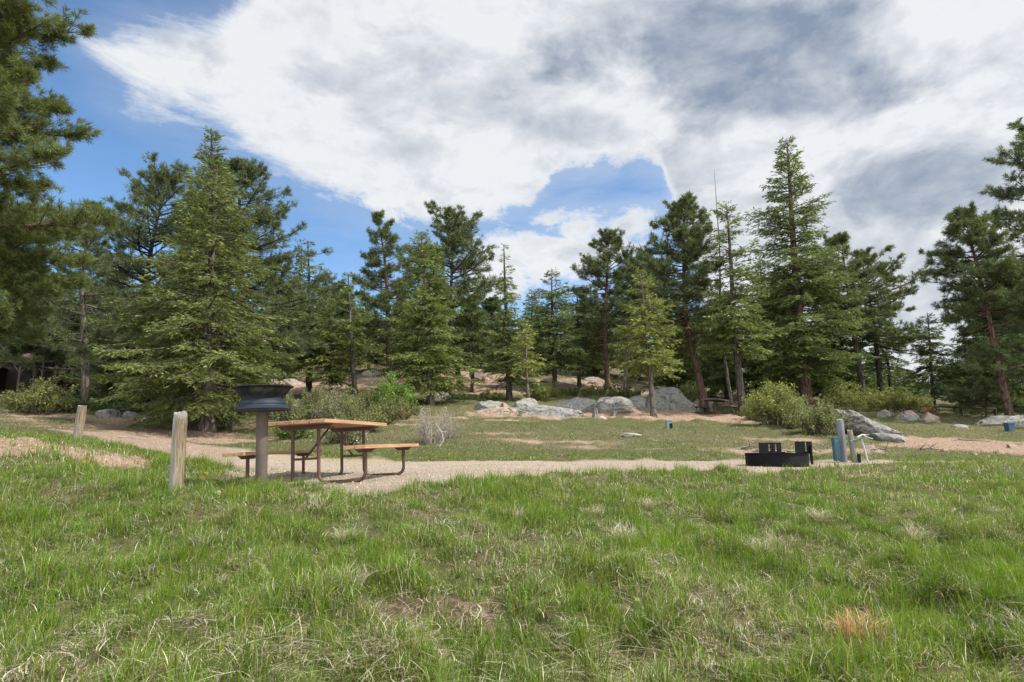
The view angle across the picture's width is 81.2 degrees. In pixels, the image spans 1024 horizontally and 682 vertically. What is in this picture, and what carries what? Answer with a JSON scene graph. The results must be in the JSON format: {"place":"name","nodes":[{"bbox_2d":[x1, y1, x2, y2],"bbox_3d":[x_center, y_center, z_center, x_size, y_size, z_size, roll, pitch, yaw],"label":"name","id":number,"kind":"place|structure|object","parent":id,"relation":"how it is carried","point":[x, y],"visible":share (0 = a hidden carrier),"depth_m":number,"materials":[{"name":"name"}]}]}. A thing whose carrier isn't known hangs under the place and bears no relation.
{"place":"outdoors","nodes":[
{"label":"outdoors","id":0,"kind":"place"},
{"bbox_2d":[50,428,236,465],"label":"dirt path","id":1,"kind":"structure","parent":0,"point":[161,443],"depth_m":13.13,"materials":[{"name":"beige soil"}]},
{"bbox_2d":[0,421,1017,497],"bbox_3d":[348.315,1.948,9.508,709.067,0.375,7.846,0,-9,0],"label":"gravel road","id":2,"kind":"structure","parent":0,"point":[375,459],"depth_m":9.85,"materials":[{"name":"beige gravel"}]},
{"bbox_2d":[222,419,418,482],"bbox_3d":[-2.300,1.411,7.602,1.705,0.730,1.962,-5,-10,8],"label":"picnic table","id":3,"kind":"object","parent":2,"relation":"on","point":[336,426],"visible":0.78,"depth_m":6.99,"materials":[{"name":"brown wood"}]},
{"bbox_2d":[744,441,813,466],"bbox_3d":[4.615,1.979,10.417,1.057,0.455,1.044,0,-9,0],"label":"fire ring","id":4,"kind":"object","parent":2,"relation":"on","point":[772,457],"visible":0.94,"depth_m":10.16,"materials":[{"name":"black metal"}]},
{"bbox_2d":[836,419,847,461],"bbox_3d":[6.315,2.021,11.424,0.143,1.072,0.137,-1,-9,0],"label":"wooden post","id":5,"kind":"object","parent":2,"relation":"on","point":[840,431],"visible":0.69,"depth_m":11.39,"materials":[{"name":"grey wood"}]},
{"bbox_2d":[0,436,1023,681],"bbox_3d":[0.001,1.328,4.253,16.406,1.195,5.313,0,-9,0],"label":"grass","id":6,"kind":"structure","parent":0,"point":[1002,587],"depth_m":3.47,"materials":[{"name":"green plant"}]},
{"bbox_2d":[0,329,1023,681],"bbox_3d":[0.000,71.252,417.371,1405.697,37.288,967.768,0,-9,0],"label":"ground","id":7,"kind":"structure","parent":0,"point":[624,419],"depth_m":7.81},
{"bbox_2d":[0,375,79,414],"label":"shrub","id":8,"kind":"object","parent":7,"relation":"on","point":[33,398],"visible":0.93,"depth_m":19.69,"materials":[{"name":"green plant"}]},
{"bbox_2d":[0,265,95,389],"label":"pine tree","id":9,"kind":"object","parent":7,"relation":"on","point":[26,349],"visible":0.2,"depth_m":26.87,"materials":[{"name":"green plant"}]},
{"bbox_2d":[0,342,100,392],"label":"picnic shelter","id":10,"kind":"object","parent":7,"relation":"on","point":[11,377],"visible":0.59,"depth_m":32.28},
{"bbox_2d":[0,0,121,345],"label":"pine tree","id":11,"kind":"object","parent":7,"relation":"on","point":[25,224],"visible":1,"depth_m":12.58,"materials":[{"name":"green plant"}]},
{"bbox_2d":[55,392,91,412],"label":"shrub","id":12,"kind":"object","parent":7,"relation":"on","point":[75,406],"visible":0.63,"depth_m":20.15,"materials":[{"name":"green plant"}]},
{"bbox_2d":[15,199,138,412],"bbox_3d":[-15.504,-1.428,21.155,3.681,8.103,4.307,3,-10,-19],"label":"pine tree","id":13,"kind":"object","parent":7,"relation":"on","point":[84,305],"visible":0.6,"depth_m":21.16,"materials":[{"name":"green plant"}]},
{"bbox_2d":[72,405,86,439],"bbox_3d":[-8.391,1.729,11.574,0.159,0.968,0.154,2,-9,0],"label":"wooden post","id":14,"kind":"object","parent":7,"relation":"on","point":[80,420],"visible":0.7,"depth_m":11.55,"materials":[{"name":"beige wood"}]},
{"bbox_2d":[43,255,135,389],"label":"fir tree","id":15,"kind":"object","parent":7,"relation":"on","point":[76,328],"visible":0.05,"depth_m":29.29,"materials":[{"name":"green plant"}]},
{"bbox_2d":[95,409,120,418],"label":"rock","id":16,"kind":"object","parent":7,"relation":"on","point":[108,413],"visible":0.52,"depth_m":20.20,"materials":[{"name":"stone"}]},
{"bbox_2d":[90,400,129,411],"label":"shrub","id":17,"kind":"object","parent":7,"relation":"on","point":[104,405],"visible":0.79,"depth_m":21.22,"materials":[{"name":"green plant"}]},
{"bbox_2d":[0,151,233,405],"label":"pine tree","id":18,"kind":"object","parent":7,"relation":"on","point":[128,230],"visible":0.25,"depth_m":24.57,"materials":[{"name":"green plant"}]},
{"bbox_2d":[76,296,177,411],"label":"fir tree","id":19,"kind":"object","parent":7,"relation":"on","point":[106,391],"visible":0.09,"depth_m":23.18,"materials":[{"name":"green plant"}]},
{"bbox_2d":[98,233,255,427],"bbox_3d":[-10.770,-0.217,20.074,4.484,6.965,5.545,0,-9,0],"label":"fir tree","id":20,"kind":"object","parent":7,"relation":"on","point":[152,283],"visible":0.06,"depth_m":19.23,"materials":[{"name":"green plant"}]},
{"bbox_2d":[168,411,186,489],"bbox_3d":[-3.401,1.248,6.080,0.136,1.072,0.130,-1,-9,0],"label":"wooden post","id":21,"kind":"object","parent":7,"relation":"on","point":[178,454],"visible":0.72,"depth_m":6.06,"materials":[{"name":"beige wood"}]},
{"bbox_2d":[84,160,314,432],"bbox_3d":[-9.035,-1.269,17.844,6.085,8.656,6.106,4,-10,-24],"label":"fir tree","id":22,"kind":"object","parent":7,"relation":"on","point":[208,300],"visible":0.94,"depth_m":17.23,"materials":[{"name":"green plant"}]},
{"bbox_2d":[135,125,287,410],"bbox_3d":[-11.446,-2.901,24.077,5.508,12.074,5.715,0,-9,0],"label":"fir tree","id":23,"kind":"object","parent":7,"relation":"on","point":[210,158],"visible":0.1,"depth_m":24.00,"materials":[{"name":"green plant"}]},
{"bbox_2d":[152,153,348,379],"bbox_3d":[-10.357,-2.672,24.474,7.572,11.305,6.987,5,-11,-29],"label":"pine tree","id":24,"kind":"object","parent":7,"relation":"on","point":[245,172],"visible":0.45,"depth_m":24.58,"materials":[{"name":"green plant"}]},
{"bbox_2d":[231,383,293,483],"bbox_3d":[-2.597,1.125,6.202,0.610,1.347,0.598,-3,-9,0],"label":"pedestal grill","id":25,"kind":"object","parent":7,"relation":"on","point":[262,400],"visible":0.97,"depth_m":6.13,"materials":[{"name":"grey metal"}]},
{"bbox_2d":[268,388,307,421],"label":"shrub","id":26,"kind":"object","parent":7,"relation":"on","point":[289,413],"visible":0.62,"depth_m":19.15,"materials":[{"name":"green plant"}]},
{"bbox_2d":[256,254,319,379],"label":"fir tree","id":27,"kind":"object","parent":7,"relation":"on","point":[293,312],"visible":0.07,"depth_m":37.34,"materials":[{"name":"green plant"}]},
{"bbox_2d":[271,414,316,439],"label":"shrub","id":28,"kind":"object","parent":7,"relation":"on","point":[286,435],"visible":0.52,"depth_m":15.62,"materials":[{"name":"green plant"}]},
{"bbox_2d":[270,238,361,396],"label":"fir tree","id":29,"kind":"object","parent":7,"relation":"on","point":[313,352],"visible":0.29,"depth_m":30.48,"materials":[{"name":"green plant"}]},
{"bbox_2d":[298,385,335,419],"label":"shrub","id":30,"kind":"object","parent":7,"relation":"on","point":[315,400],"visible":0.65,"depth_m":20.77,"materials":[{"name":"green plant"}]},
{"bbox_2d":[293,297,358,396],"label":"fir tree","id":31,"kind":"object","parent":7,"relation":"on","point":[333,374],"visible":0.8,"depth_m":28.99,"materials":[{"name":"green plant"}]},
{"bbox_2d":[306,385,354,404],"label":"shrub","id":32,"kind":"object","parent":7,"relation":"on","point":[329,392],"visible":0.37,"depth_m":24.61,"materials":[{"name":"green plant"}]},
{"bbox_2d":[311,383,357,419],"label":"shrub","id":33,"kind":"object","parent":7,"relation":"on","point":[327,414],"visible":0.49,"depth_m":18.58,"materials":[{"name":"green plant"}]},
{"bbox_2d":[313,278,370,364],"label":"pine tree","id":34,"kind":"object","parent":7,"relation":"on","point":[340,314],"visible":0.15,"depth_m":46.70,"materials":[{"name":"green plant"}]},
{"bbox_2d":[319,560,373,587],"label":"dry tuft","id":35,"kind":"object","parent":7,"relation":"on","point":[356,582],"visible":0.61,"depth_m":3.41,"materials":[{"name":"beige plant"}]},
{"bbox_2d":[321,410,372,445],"bbox_3d":[-4.122,2.169,14.799,1.342,0.901,1.162,0,-9,0],"label":"shrub","id":36,"kind":"object","parent":7,"relation":"on","point":[332,437],"visible":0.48,"depth_m":14.60,"materials":[{"name":"green plant"}]},
{"bbox_2d":[320,271,384,396],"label":"fir tree","id":37,"kind":"object","parent":7,"relation":"on","point":[352,343],"visible":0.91,"depth_m":29.35,"materials":[{"name":"green plant"}]},
{"bbox_2d":[329,387,390,433],"bbox_3d":[-4.436,2.081,17.447,1.690,1.371,1.775,9,-13,-43],"label":"shrub","id":38,"kind":"object","parent":7,"relation":"on","point":[358,410],"visible":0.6,"depth_m":17.17,"materials":[{"name":"green plant"}]},
{"bbox_2d":[345,387,390,409],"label":"shrub","id":39,"kind":"object","parent":7,"relation":"on","point":[367,396],"visible":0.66,"depth_m":24.17,"materials":[{"name":"green plant"}]},
{"bbox_2d":[339,287,402,369],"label":"fir tree","id":40,"kind":"object","parent":7,"relation":"on","point":[370,358],"visible":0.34,"depth_m":42.12,"materials":[{"name":"green plant"}]},
{"bbox_2d":[364,394,406,424],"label":"shrub","id":41,"kind":"object","parent":7,"relation":"on","point":[391,411],"visible":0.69,"depth_m":19.25,"materials":[{"name":"green plant"}]},
{"bbox_2d":[345,209,425,384],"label":"pine tree","id":42,"kind":"object","parent":7,"relation":"on","point":[378,301],"visible":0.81,"depth_m":31.52,"materials":[{"name":"green plant"}]},
{"bbox_2d":[370,373,419,408],"bbox_3d":[-4.656,2.023,24.043,1.978,1.652,1.813,5,-11,-27],"label":"shrub","id":43,"kind":"object","parent":7,"relation":"on","point":[394,390],"visible":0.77,"depth_m":23.71,"materials":[{"name":"green plant"}]},
{"bbox_2d":[375,289,425,373],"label":"fir tree","id":44,"kind":"object","parent":7,"relation":"on","point":[393,351],"visible":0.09,"depth_m":39.89,"materials":[{"name":"green plant"}]},
{"bbox_2d":[395,396,421,415],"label":"shrub","id":45,"kind":"object","parent":7,"relation":"on","point":[417,409],"visible":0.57,"depth_m":21.86,"materials":[{"name":"green plant"}]},
{"bbox_2d":[369,229,487,404],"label":"fir tree","id":46,"kind":"object","parent":7,"relation":"on","point":[427,359],"visible":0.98,"depth_m":27.11,"materials":[{"name":"green plant"}]},
{"bbox_2d":[411,405,456,444],"bbox_3d":[-1.981,2.128,15.040,1.344,1.076,1.356,5,-10,-27],"label":"bare bush","id":47,"kind":"object","parent":7,"relation":"on","point":[427,437],"visible":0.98,"depth_m":14.94,"materials":[{"name":"grey plant"}]},
{"bbox_2d":[384,199,513,386],"bbox_3d":[-3.807,-2.797,36.706,7.912,11.552,7.247,0,-9,0],"label":"pine tree","id":48,"kind":"object","parent":7,"relation":"on","point":[459,238],"visible":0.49,"depth_m":35.67,"materials":[{"name":"green plant"}]},
{"bbox_2d":[448,293,501,391],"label":"pine tree","id":49,"kind":"object","parent":7,"relation":"on","point":[470,304],"visible":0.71,"depth_m":33.33,"materials":[{"name":"green plant"}]},
{"bbox_2d":[470,294,516,356],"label":"pine tree","id":50,"kind":"object","parent":7,"relation":"on","point":[487,306],"visible":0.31,"depth_m":52.48,"materials":[{"name":"green plant"}]},
{"bbox_2d":[476,407,518,415],"bbox_3d":[-0.661,2.917,23.857,1.868,0.563,0.721,0,-9,0],"label":"rock","id":51,"kind":"object","parent":7,"relation":"on","point":[501,411],"visible":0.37,"depth_m":23.69,"materials":[{"name":"beige stone"}]},
{"bbox_2d":[2,407,1018,496],"bbox_3d":[-0.218,2.124,14.338,49.082,2.050,15.361,0,-9,0],"label":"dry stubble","id":52,"kind":"object","parent":7,"relation":"on","point":[592,455],"visible":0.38,"depth_m":13.10,"materials":[{"name":"beige plant"}]},
{"bbox_2d":[0,427,1023,512],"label":"bank grass","id":53,"kind":"structure","parent":7,"relation":"on","point":[203,463],"depth_m":7.81,"materials":[{"name":"green plant"}]},
{"bbox_2d":[0,386,1023,460],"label":"meadow grass","id":54,"kind":"structure","parent":7,"relation":"on","point":[580,428],"depth_m":16.29,"materials":[{"name":"green plant"}]},
{"bbox_2d":[473,243,551,400],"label":"fir tree","id":55,"kind":"object","parent":7,"relation":"on","point":[504,368],"visible":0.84,"depth_m":30.21,"materials":[{"name":"green plant"}]},
{"bbox_2d":[497,324,546,397],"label":"fir tree","id":56,"kind":"object","parent":7,"relation":"on","point":[526,360],"visible":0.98,"depth_m":28.70,"materials":[{"name":"green plant"}]},
{"bbox_2d":[509,289,551,371],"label":"fir tree","id":57,"kind":"object","parent":7,"relation":"on","point":[531,297],"visible":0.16,"depth_m":44.67,"materials":[{"name":"green plant"}]},
{"bbox_2d":[113,304,953,397],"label":"forest","id":58,"kind":"object","parent":7,"relation":"on","point":[873,380],"visible":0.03,"depth_m":54.47,"materials":[{"name":"plant"}]},
{"bbox_2d":[520,384,550,400],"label":"shrub","id":59,"kind":"object","parent":7,"relation":"on","point":[537,394],"visible":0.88,"depth_m":30.15,"materials":[{"name":"green plant"}]},
{"bbox_2d":[519,408,583,417],"bbox_3d":[1.585,3.048,24.103,2.648,0.662,1.552,-2,-10,14],"label":"rock","id":60,"kind":"object","parent":7,"relation":"on","point":[547,412],"visible":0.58,"depth_m":23.49,"materials":[{"name":"stone"}]},
{"bbox_2d":[524,267,590,387],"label":"fir tree","id":61,"kind":"object","parent":7,"relation":"on","point":[545,328],"visible":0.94,"depth_m":35.26,"materials":[{"name":"green plant"}]},
{"bbox_2d":[553,397,599,412],"bbox_3d":[2.822,3.369,26.996,2.760,1.711,1.912,0,-9,0],"label":"rock","id":62,"kind":"object","parent":7,"relation":"on","point":[586,405],"visible":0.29,"depth_m":26.63,"materials":[{"name":"stone"}]},
{"bbox_2d":[549,285,604,387],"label":"fir tree","id":63,"kind":"object","parent":7,"relation":"on","point":[592,358],"visible":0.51,"depth_m":38.17,"materials":[{"name":"green plant"}]},
{"bbox_2d":[558,385,598,396],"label":"shrub","id":64,"kind":"object","parent":7,"relation":"on","point":[577,391],"visible":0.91,"depth_m":32.47,"materials":[{"name":"green plant"}]},
{"bbox_2d":[573,282,621,375],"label":"fir tree","id":65,"kind":"object","parent":7,"relation":"on","point":[593,370],"visible":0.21,"depth_m":46.17,"materials":[{"name":"green plant"}]},
{"bbox_2d":[558,228,639,389],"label":"pine tree","id":66,"kind":"object","parent":7,"relation":"on","point":[595,269],"visible":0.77,"depth_m":37.73,"materials":[{"name":"green plant"}]},
{"bbox_2d":[581,381,622,395],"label":"shrub","id":67,"kind":"object","parent":7,"relation":"on","point":[603,390],"visible":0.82,"depth_m":33.33,"materials":[{"name":"green plant"}]},
{"bbox_2d":[598,403,631,412],"bbox_3d":[3.993,3.165,27.467,2.944,0.666,1.179,0,-9,0],"label":"rock","id":68,"kind":"object","parent":7,"relation":"on","point":[607,407],"visible":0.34,"depth_m":26.98,"materials":[{"name":"stone"}]},
{"bbox_2d":[598,396,636,408],"bbox_3d":[5.000,3.326,28.874,2.134,1.302,1.411,0,-9,0],"label":"rock","id":69,"kind":"object","parent":7,"relation":"on","point":[621,401],"visible":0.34,"depth_m":28.37,"materials":[{"name":"stone"}]},
{"bbox_2d":[612,384,645,397],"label":"shrub","id":70,"kind":"object","parent":7,"relation":"on","point":[622,393],"visible":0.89,"depth_m":33.63,"materials":[{"name":"green plant"}]},
{"bbox_2d":[602,249,663,396],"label":"pine tree","id":71,"kind":"object","parent":7,"relation":"on","point":[631,267],"visible":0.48,"depth_m":34.64,"materials":[{"name":"green plant"}]},
{"bbox_2d":[608,268,685,417],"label":"fir tree","id":72,"kind":"object","parent":7,"relation":"on","point":[652,359],"visible":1,"depth_m":26.16,"materials":[{"name":"green plant"}]},
{"bbox_2d":[612,249,703,386],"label":"pine tree","id":73,"kind":"object","parent":7,"relation":"on","point":[641,378],"visible":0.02,"depth_m":44.57,"materials":[{"name":"green plant"}]},
{"bbox_2d":[646,386,703,411],"bbox_3d":[7.831,3.572,30.282,3.120,2.524,2.579,6,-11,-32],"label":"rock","id":74,"kind":"object","parent":7,"relation":"on","point":[670,398],"visible":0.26,"depth_m":29.68,"materials":[{"name":"grey stone"}]},
{"bbox_2d":[645,290,708,389],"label":"fir tree","id":75,"kind":"object","parent":7,"relation":"on","point":[659,380],"visible":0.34,"depth_m":39.52,"materials":[{"name":"green plant"}]},
{"bbox_2d":[629,191,736,411],"bbox_3d":[9.041,-2.194,30.912,5.748,11.727,5.866,0,-9,0],"label":"pine tree","id":76,"kind":"object","parent":7,"relation":"on","point":[691,239],"visible":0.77,"depth_m":30.52,"materials":[{"name":"green plant"}]},
{"bbox_2d":[692,398,737,414],"bbox_3d":[9.957,3.232,29.163,1.705,0.730,1.962,-7,-11,35],"label":"picnic table","id":77,"kind":"object","parent":7,"relation":"on","point":[715,400],"visible":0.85,"depth_m":28.80,"materials":[{"name":"wood"}]},
{"bbox_2d":[683,288,761,398],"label":"fir tree","id":78,"kind":"object","parent":7,"relation":"on","point":[715,377],"visible":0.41,"depth_m":37.82,"materials":[{"name":"green plant"}]},
{"bbox_2d":[714,172,734,413],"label":"dead tree","id":79,"kind":"object","parent":7,"relation":"on","point":[729,388],"visible":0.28,"depth_m":30.09,"materials":[{"name":"brown wood"}]},
{"bbox_2d":[685,199,788,415],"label":"fir tree","id":80,"kind":"object","parent":7,"relation":"on","point":[733,330],"visible":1,"depth_m":28.40,"materials":[{"name":"green plant"}]},
{"bbox_2d":[730,256,818,400],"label":"fir tree","id":81,"kind":"object","parent":7,"relation":"on","point":[756,377],"visible":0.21,"depth_m":36.27,"materials":[{"name":"green plant"}]},
{"bbox_2d":[739,377,813,425],"bbox_3d":[9.644,2.215,21.845,2.249,1.812,2.317,0,-9,0],"label":"shrub","id":82,"kind":"object","parent":7,"relation":"on","point":[764,401],"visible":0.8,"depth_m":21.66,"materials":[{"name":"green plant"}]},
{"bbox_2d":[773,396,810,428],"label":"shrub","id":83,"kind":"object","parent":7,"relation":"on","point":[786,416],"visible":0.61,"depth_m":20.67,"materials":[{"name":"green plant"}]},
{"bbox_2d":[736,135,881,409],"bbox_3d":[15.080,-3.854,32.292,7.488,15.342,6.565,0,-9,0],"label":"fir tree","id":84,"kind":"object","parent":7,"relation":"on","point":[802,354],"visible":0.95,"depth_m":31.51,"materials":[{"name":"green plant"}]},
{"bbox_2d":[787,396,852,435],"bbox_3d":[9.436,2.291,18.249,1.832,1.237,1.634,-8,-12,39],"label":"shrub","id":85,"kind":"object","parent":7,"relation":"on","point":[822,420],"visible":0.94,"depth_m":18.07,"materials":[{"name":"green plant"}]},
{"bbox_2d":[792,301,876,403],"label":"fir tree","id":86,"kind":"object","parent":7,"relation":"on","point":[846,378],"visible":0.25,"depth_m":36.32,"materials":[{"name":"green plant"}]},
{"bbox_2d":[820,376,869,411],"bbox_3d":[16.721,2.735,29.969,2.212,1.992,2.211,-6,-11,32],"label":"shrub","id":87,"kind":"object","parent":7,"relation":"on","point":[846,395],"visible":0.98,"depth_m":29.75,"materials":[{"name":"green plant"}]},
{"bbox_2d":[800,230,905,393],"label":"pine tree","id":88,"kind":"object","parent":7,"relation":"on","point":[857,265],"visible":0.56,"depth_m":34.07,"materials":[{"name":"green plant"}]},
{"bbox_2d":[807,604,908,649],"bbox_3d":[1.527,1.239,2.642,0.424,0.204,0.456,2,-10,-11],"label":"dead plant","id":89,"kind":"object","parent":7,"relation":"on","point":[850,621],"visible":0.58,"depth_m":2.63,"materials":[{"name":"beige plant"}]},
{"bbox_2d":[832,409,903,436],"bbox_3d":[11.114,2.819,18.639,2.758,1.383,1.642,0,-9,0],"label":"rock","id":90,"kind":"object","parent":7,"relation":"on","point":[860,424],"visible":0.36,"depth_m":18.07,"materials":[{"name":"stone"}]},
{"bbox_2d":[828,245,934,399],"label":"pine tree","id":91,"kind":"object","parent":7,"relation":"on","point":[903,338],"visible":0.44,"depth_m":35.63,"materials":[{"name":"green plant"}]},
{"bbox_2d":[855,386,909,411],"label":"shrub","id":92,"kind":"object","parent":7,"relation":"on","point":[874,402],"visible":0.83,"depth_m":30.48,"materials":[{"name":"green plant"}]},
{"bbox_2d":[866,433,908,442],"bbox_3d":[11.165,2.949,17.560,1.254,0.486,0.943,0,-9,0],"label":"rock","id":93,"kind":"object","parent":7,"relation":"on","point":[894,438],"visible":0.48,"depth_m":17.22,"materials":[{"name":"stone"}]},
{"bbox_2d":[862,317,924,393],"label":"fir tree","id":94,"kind":"object","parent":7,"relation":"on","point":[886,364],"visible":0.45,"depth_m":40.17,"materials":[{"name":"green plant"}]},
{"bbox_2d":[880,387,933,411],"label":"shrub","id":95,"kind":"object","parent":7,"relation":"on","point":[904,402],"visible":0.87,"depth_m":29.46,"materials":[{"name":"green plant"}]},
{"bbox_2d":[885,371,929,395],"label":"fir tree","id":96,"kind":"object","parent":7,"relation":"on","point":[917,392],"visible":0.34,"depth_m":59.37,"materials":[{"name":"green plant"}]},
{"bbox_2d":[901,312,961,408],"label":"fir tree","id":97,"kind":"object","parent":7,"relation":"on","point":[927,336],"visible":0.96,"depth_m":33.08,"materials":[{"name":"green plant"}]},
{"bbox_2d":[911,199,1023,415],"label":"pine tree","id":98,"kind":"object","parent":7,"relation":"on","point":[983,239],"visible":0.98,"depth_m":25.37,"materials":[{"name":"green plant"}]},
{"bbox_2d":[942,395,993,415],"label":"shrub","id":99,"kind":"object","parent":7,"relation":"on","point":[957,410],"visible":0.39,"depth_m":29.61,"materials":[{"name":"green plant"}]},
{"bbox_2d":[926,290,1023,414],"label":"fir tree","id":100,"kind":"object","parent":7,"relation":"on","point":[963,348],"visible":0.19,"depth_m":31.91,"materials":[{"name":"green plant"}]},
{"bbox_2d":[939,359,1023,417],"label":"shrub","id":101,"kind":"object","parent":7,"relation":"on","point":[968,402],"visible":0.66,"depth_m":28.10,"materials":[{"name":"needle"},{"name":"red bark"}]},
{"bbox_2d":[951,116,1023,397],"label":"pine tree","id":102,"kind":"object","parent":7,"relation":"on","point":[1014,359],"visible":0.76,"depth_m":25.92,"materials":[{"name":"green plant"}]},
{"bbox_2d":[975,415,1023,426],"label":"rock","id":103,"kind":"object","parent":7,"relation":"on","point":[1001,420],"visible":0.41,"depth_m":23.37,"materials":[{"name":"stone"}]},
{"bbox_2d":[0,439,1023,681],"bbox_3d":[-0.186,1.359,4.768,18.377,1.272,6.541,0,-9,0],"label":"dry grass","id":104,"kind":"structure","parent":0,"point":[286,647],"depth_m":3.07,"materials":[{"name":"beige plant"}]},
{"bbox_2d":[0,0,1023,386],"label":"sky","id":105,"kind":"structure","parent":0,"point":[561,122],"materials":[{"name":"white"}]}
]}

